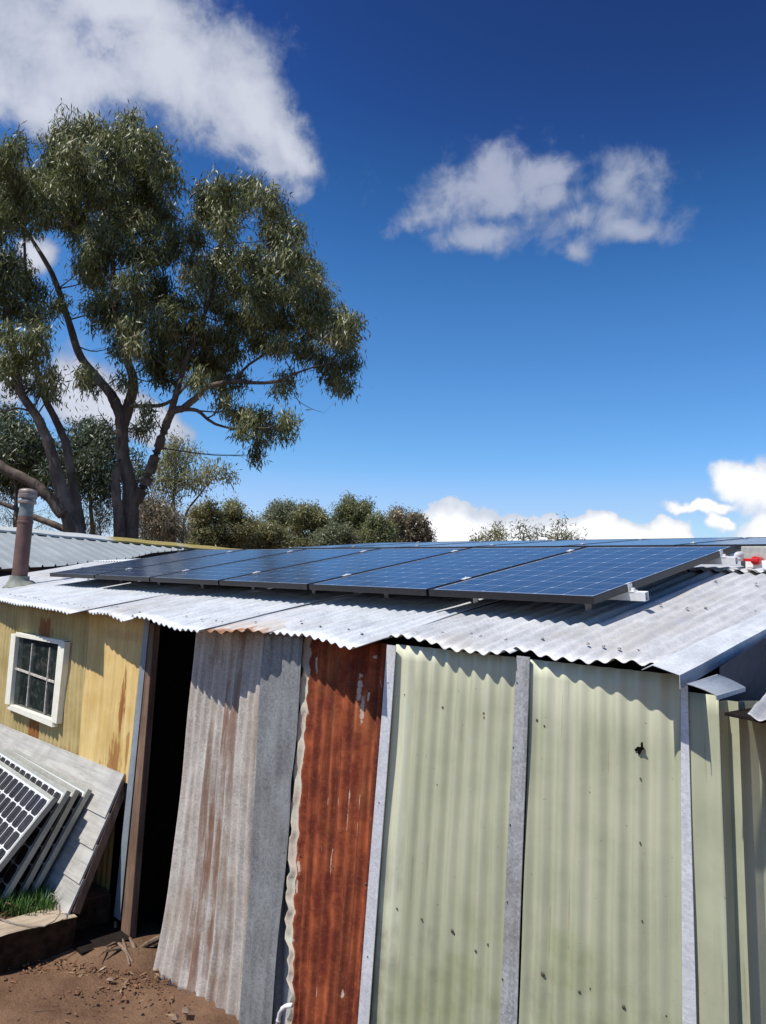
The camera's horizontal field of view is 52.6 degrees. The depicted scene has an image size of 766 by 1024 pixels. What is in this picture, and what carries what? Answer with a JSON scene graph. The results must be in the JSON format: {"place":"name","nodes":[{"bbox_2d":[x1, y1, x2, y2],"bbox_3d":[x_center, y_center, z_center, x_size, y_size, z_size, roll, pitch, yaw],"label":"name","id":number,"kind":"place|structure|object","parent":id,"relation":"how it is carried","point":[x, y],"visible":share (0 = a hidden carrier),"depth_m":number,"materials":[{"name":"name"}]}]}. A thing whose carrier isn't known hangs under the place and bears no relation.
{"place":"outdoors","nodes":[
{"label":"outdoors","id":0,"kind":"place"},
{"bbox_2d":[0,526,232,576],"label":"neighbouring shed","id":1,"kind":"structure","parent":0,"point":[52,549],"depth_m":13.10,"materials":[{"name":"metal"}]},
{"bbox_2d":[0,908,238,1023],"bbox_3d":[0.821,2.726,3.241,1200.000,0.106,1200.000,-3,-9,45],"label":"ground","id":2,"kind":"structure","parent":0,"point":[203,1011],"depth_m":4.38,"materials":[{"name":"brown soil"}]},
{"bbox_2d":[0,484,55,530],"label":"dry shrub","id":3,"kind":"object","parent":2,"relation":"on","point":[13,520],"visible":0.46,"depth_m":29.75,"materials":[{"name":"grey plant"}]},
{"bbox_2d":[0,394,81,523],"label":"eucalyptus tree","id":4,"kind":"object","parent":2,"relation":"on","point":[22,449],"visible":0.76,"depth_m":29.90,"materials":[{"name":"green plant"}]},
{"bbox_2d":[0,121,86,533],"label":"eucalyptus tree","id":5,"kind":"object","parent":2,"relation":"on","point":[64,504],"visible":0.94,"depth_m":23.16,"materials":[{"name":"green plant"}]},
{"bbox_2d":[0,782,129,973],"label":"raised bed","id":6,"kind":"object","parent":2,"relation":"on","point":[89,928],"visible":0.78,"depth_m":4.86,"materials":[{"name":"brown wood"}]},
{"bbox_2d":[0,761,56,871],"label":"old solar panel","id":7,"kind":"object","parent":6,"relation":"on","point":[26,805],"visible":1,"depth_m":5.27,"materials":[{"name":"glass"}]},
{"bbox_2d":[0,879,60,916],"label":"grass","id":8,"kind":"structure","parent":6,"relation":"on","point":[28,902],"depth_m":4.95,"materials":[{"name":"green plant"}]},
{"bbox_2d":[0,893,60,926],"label":"wire","id":9,"kind":"object","parent":6,"relation":"on","point":[36,926],"visible":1,"depth_m":4.73,"materials":[{"name":"grey metal"}]},
{"bbox_2d":[0,749,70,900],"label":"old solar panel","id":10,"kind":"object","parent":6,"relation":"on","point":[13,870],"visible":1,"depth_m":5.18,"materials":[{"name":"glass"}]},
{"bbox_2d":[4,748,79,901],"bbox_3d":[-2.788,2.299,5.787,1.580,0.810,0.039,-4,-35,48],"label":"old solar panel","id":11,"kind":"object","parent":6,"relation":"on","point":[31,870],"visible":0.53,"depth_m":5.25,"materials":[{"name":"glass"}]},
{"bbox_2d":[12,748,91,897],"bbox_3d":[-2.732,2.309,5.829,1.580,0.810,0.037,-4,-36,47],"label":"old solar panel","id":12,"kind":"object","parent":6,"relation":"on","point":[65,828],"visible":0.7,"depth_m":5.34,"materials":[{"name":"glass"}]},
{"bbox_2d":[0,724,125,914],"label":"weatherboard panel","id":13,"kind":"object","parent":6,"relation":"on","point":[70,874],"visible":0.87,"depth_m":5.29,"materials":[{"name":"grey wood"}]},
{"bbox_2d":[48,406,135,534],"bbox_3d":[-12.883,0.222,32.992,6.077,10.104,3.920,-3,-9,45],"label":"eucalyptus tree","id":14,"kind":"object","parent":2,"relation":"on","point":[93,441],"visible":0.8,"depth_m":32.34,"materials":[{"name":"green plant"}]},
{"bbox_2d":[80,494,112,535],"bbox_3d":[-12.130,1.841,32.718,3.156,6.887,2.854,-3,-9,45],"label":"dry shrub","id":15,"kind":"object","parent":2,"relation":"on","point":[100,521],"visible":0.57,"depth_m":32.73,"materials":[{"name":"grey plant"}]},
{"bbox_2d":[3,959,194,1019],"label":"dirt crumbs","id":16,"kind":"object","parent":2,"relation":"on","point":[77,992],"visible":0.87,"depth_m":4.51,"materials":[{"name":"brown soil"}]},
{"bbox_2d":[27,951,173,1021],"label":"leaf litter","id":17,"kind":"object","parent":2,"relation":"on","point":[122,986],"visible":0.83,"depth_m":4.56,"materials":[{"name":"brown plant"}]},
{"bbox_2d":[98,921,136,965],"bbox_3d":[-1.655,2.793,4.937,0.226,0.184,0.552,4,-6,-8],"label":"splintered wood","id":18,"kind":"object","parent":2,"relation":"on","point":[124,947],"visible":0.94,"depth_m":4.81,"materials":[{"name":"brown wood"}]},
{"bbox_2d":[121,439,163,535],"bbox_3d":[-11.446,1.169,35.490,2.168,8.892,3.597,4,-6,-8],"label":"eucalyptus tree","id":19,"kind":"object","parent":2,"relation":"on","point":[138,474],"visible":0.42,"depth_m":35.93,"materials":[{"name":"green plant"}]},
{"bbox_2d":[140,935,159,947],"bbox_3d":[-1.477,2.764,4.981,0.053,0.042,0.290,-1,-7,31],"label":"timber strip","id":20,"kind":"object","parent":2,"relation":"on","point":[151,942],"visible":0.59,"depth_m":4.96,"materials":[{"name":"brown wood"}]},
{"bbox_2d":[121,484,198,543],"bbox_3d":[-11.018,2.066,37.663,3.992,7.621,5.601,6,-7,-24],"label":"dry shrub","id":21,"kind":"object","parent":2,"relation":"on","point":[152,525],"visible":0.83,"depth_m":37.10,"materials":[{"name":"brown plant"}]},
{"bbox_2d":[171,1013,179,1022],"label":"bark chip","id":22,"kind":"object","parent":2,"relation":"on","point":[175,1018],"visible":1,"depth_m":4.12,"materials":[{"name":"beige wood"}]},
{"bbox_2d":[141,425,223,540],"bbox_3d":[-10.692,0.789,39.791,4.371,10.655,4.554,6,-7,-23],"label":"eucalyptus tree","id":23,"kind":"object","parent":2,"relation":"on","point":[169,459],"visible":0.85,"depth_m":39.45,"materials":[{"name":"green plant"}]},
{"bbox_2d":[182,1007,190,1014],"bbox_3d":[-1.069,2.708,4.212,0.059,0.043,0.049,3,-6,5],"label":"bark chip","id":24,"kind":"object","parent":2,"relation":"on","point":[186,1010],"visible":1,"depth_m":4.20,"materials":[{"name":"beige wood"}]},
{"bbox_2d":[6,98,375,538],"bbox_3d":[-6.625,-4.429,24.687,12.576,18.388,6.535,4,-6,-4],"label":"eucalyptus tree","id":25,"kind":"object","parent":2,"relation":"on","point":[139,205],"visible":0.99,"depth_m":24.29,"materials":[{"name":"green plant"}]},
{"bbox_2d":[179,442,244,543],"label":"eucalyptus tree","id":26,"kind":"object","parent":2,"relation":"on","point":[225,474],"visible":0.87,"depth_m":40.32,"materials":[{"name":"green plant"}]},
{"bbox_2d":[177,491,264,548],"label":"bushy tree","id":27,"kind":"object","parent":2,"relation":"on","point":[210,528],"visible":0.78,"depth_m":43.19,"materials":[{"name":"green plant"}]},
{"bbox_2d":[248,516,299,548],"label":"bushy tree","id":28,"kind":"object","parent":2,"relation":"on","point":[273,536],"visible":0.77,"depth_m":45.11,"materials":[{"name":"green plant"}]},
{"bbox_2d":[257,495,309,529],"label":"bushy tree","id":29,"kind":"object","parent":2,"relation":"on","point":[279,511],"visible":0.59,"depth_m":51.43,"materials":[{"name":"green plant"}]},
{"bbox_2d":[286,499,333,546],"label":"bushy tree","id":30,"kind":"object","parent":2,"relation":"on","point":[306,518],"visible":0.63,"depth_m":49.24,"materials":[{"name":"green plant"}]},
{"bbox_2d":[304,518,363,545],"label":"bushy tree","id":31,"kind":"object","parent":2,"relation":"on","point":[335,534],"visible":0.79,"depth_m":45.33,"materials":[{"name":"green plant"}]},
{"bbox_2d":[326,490,376,531],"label":"bushy tree","id":32,"kind":"object","parent":2,"relation":"on","point":[349,510],"visible":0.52,"depth_m":49.03,"materials":[{"name":"green plant"}]},
{"bbox_2d":[349,508,406,543],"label":"bushy tree","id":33,"kind":"object","parent":2,"relation":"on","point":[377,529],"visible":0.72,"depth_m":46.05,"materials":[{"name":"green plant"}]},
{"bbox_2d":[0,488,765,1023],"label":"patchwork shed","id":34,"kind":"structure","parent":2,"relation":"on","point":[360,808],"depth_m":3.60,"materials":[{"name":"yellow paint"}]},
{"bbox_2d":[5,632,70,726],"bbox_3d":[-2.959,1.394,6.585,1.186,0.685,0.062,-3,-9,45],"label":"window","id":35,"kind":"structure","parent":34,"relation":"in","point":[37,665],"depth_m":6.55,"materials":[{"name":"beige paint"}]},
{"bbox_2d":[276,1003,292,1023],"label":"water pipe","id":36,"kind":"object","parent":34,"relation":"attached to","point":[282,1009],"visible":1,"depth_m":3.82,"materials":[{"name":"white plastic"}]},
{"bbox_2d":[81,567,648,612],"bbox_3d":[-0.950,0.530,5.848,6.187,0.166,0.073,-3,-9,45],"label":"mounting rail","id":37,"kind":"object","parent":34,"relation":"attached to","point":[632,594],"visible":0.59,"depth_m":3.74,"materials":[{"name":"metal"}]},
{"bbox_2d":[50,549,244,578],"bbox_3d":[-2.396,0.521,8.008,0.992,0.036,1.683,-3,4,45],"label":"solar panel","id":38,"kind":"object","parent":37,"relation":"attached to","point":[90,572],"visible":0.88,"depth_m":7.89,"materials":[{"name":"blue glass"}]},
{"bbox_2d":[95,549,303,581],"bbox_3d":[-1.680,0.483,7.295,0.992,0.036,1.683,-3,4,45],"label":"solar panel","id":39,"kind":"object","parent":37,"relation":"attached to","point":[145,573],"visible":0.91,"depth_m":7.16,"materials":[{"name":"blue glass"}]},
{"bbox_2d":[150,548,379,584],"bbox_3d":[-0.963,0.444,6.581,0.992,0.036,1.683,-3,4,45],"label":"solar panel","id":40,"kind":"object","parent":37,"relation":"attached to","point":[212,575],"visible":0.88,"depth_m":6.43,"materials":[{"name":"blue glass"}]},
{"bbox_2d":[219,548,468,589],"bbox_3d":[-0.246,0.406,5.868,0.992,0.036,1.683,-3,4,45],"label":"solar panel","id":41,"kind":"object","parent":37,"relation":"attached to","point":[302,576],"visible":0.82,"depth_m":5.70,"materials":[{"name":"blue glass"}]},
{"bbox_2d":[309,547,584,595],"bbox_3d":[0.470,0.367,5.154,0.992,0.036,1.683,-3,4,45],"label":"solar panel","id":42,"kind":"object","parent":37,"relation":"attached to","point":[421,577],"visible":0.86,"depth_m":4.97,"materials":[{"name":"blue glass"}]},
{"bbox_2d":[429,546,734,603],"bbox_3d":[1.187,0.329,4.441,0.992,0.036,1.683,-3,4,45],"label":"solar panel","id":43,"kind":"object","parent":37,"relation":"attached to","point":[590,575],"visible":1,"depth_m":4.21,"materials":[{"name":"blue glass"}]},
{"bbox_2d":[726,551,743,561],"bbox_3d":[2.111,0.275,4.679,0.147,0.087,0.077,4,-6,-7],"label":"conduit","id":44,"kind":"object","parent":43,"relation":"attached to","point":[740,555],"visible":0.36,"depth_m":4.67,"materials":[{"name":"white plastic"}]},
{"bbox_2d":[229,549,737,575],"bbox_3d":[-0.160,0.410,6.647,6.187,0.166,0.073,-3,-9,45],"label":"mounting rail","id":45,"kind":"object","parent":34,"relation":"attached to","point":[723,559],"visible":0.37,"depth_m":4.52,"materials":[{"name":"metal"}]},
{"bbox_2d":[353,542,740,551],"bbox_3d":[1.093,0.396,7.708,6.187,0.162,0.082,-3,-9,45],"label":"mounting rail","id":46,"kind":"object","parent":34,"relation":"attached to","point":[737,550],"visible":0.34,"depth_m":6.30,"materials":[{"name":"metal"}]},
{"bbox_2d":[279,542,415,548],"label":"solar panel","id":47,"kind":"object","parent":46,"relation":"attached to","point":[335,546],"visible":0.54,"depth_m":9.78,"materials":[{"name":"blue glass"}]},
{"bbox_2d":[333,541,483,548],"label":"solar panel","id":48,"kind":"object","parent":46,"relation":"attached to","point":[401,545],"visible":0.51,"depth_m":9.12,"materials":[{"name":"blue glass"}]},
{"bbox_2d":[397,540,556,547],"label":"solar panel","id":49,"kind":"object","parent":46,"relation":"attached to","point":[466,545],"visible":0.59,"depth_m":8.34,"materials":[{"name":"blue glass"}]},
{"bbox_2d":[472,539,639,547],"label":"solar panel","id":50,"kind":"object","parent":46,"relation":"attached to","point":[560,543],"visible":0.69,"depth_m":7.64,"materials":[{"name":"blue glass"}]},
{"bbox_2d":[564,537,750,546],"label":"solar panel","id":51,"kind":"object","parent":46,"relation":"attached to","point":[662,542],"visible":0.48,"depth_m":6.90,"materials":[{"name":"blue glass"}]},
{"bbox_2d":[676,537,765,548],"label":"solar panel","id":52,"kind":"object","parent":46,"relation":"attached to","point":[751,541],"visible":0.75,"depth_m":6.11,"materials":[{"name":"blue glass"}]},
{"bbox_2d":[687,674,765,722],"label":"lean to roof","id":53,"kind":"object","parent":34,"relation":"on","point":[719,686],"visible":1,"depth_m":2.59,"materials":[{"name":"silver metal"}]},
{"bbox_2d":[741,546,765,568],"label":"isolator switch","id":54,"kind":"object","parent":34,"relation":"on","point":[754,557],"visible":0.93,"depth_m":4.65,"materials":[{"name":"grey plastic"}]},
{"bbox_2d":[384,502,421,541],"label":"bushy tree","id":55,"kind":"object","parent":2,"relation":"on","point":[399,514],"visible":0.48,"depth_m":49.18,"materials":[{"name":"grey plant"}]},
{"bbox_2d":[400,508,437,541],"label":"bushy tree","id":56,"kind":"object","parent":2,"relation":"on","point":[423,532],"visible":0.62,"depth_m":49.11,"materials":[{"name":"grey plant"}]},
{"bbox_2d":[467,520,515,540],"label":"bushy tree","id":57,"kind":"object","parent":2,"relation":"on","point":[495,532],"visible":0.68,"depth_m":47.97,"materials":[{"name":"green plant"}]},
{"bbox_2d":[507,515,547,540],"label":"bushy tree","id":58,"kind":"object","parent":2,"relation":"on","point":[529,536],"visible":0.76,"depth_m":48.04,"materials":[{"name":"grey plant"}]},
{"bbox_2d":[537,513,574,539],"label":"bushy tree","id":59,"kind":"object","parent":2,"relation":"on","point":[557,523],"visible":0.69,"depth_m":47.60,"materials":[{"name":"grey plant"}]},
{"bbox_2d":[541,522,587,539],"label":"bushy tree","id":60,"kind":"object","parent":2,"relation":"on","point":[569,535],"visible":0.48,"depth_m":47.54,"materials":[{"name":"green plant"}]},
{"bbox_2d":[0,0,765,541],"label":"sky","id":61,"kind":"structure","parent":0,"point":[549,216],"materials":[{"name":"blue"}]}
]}

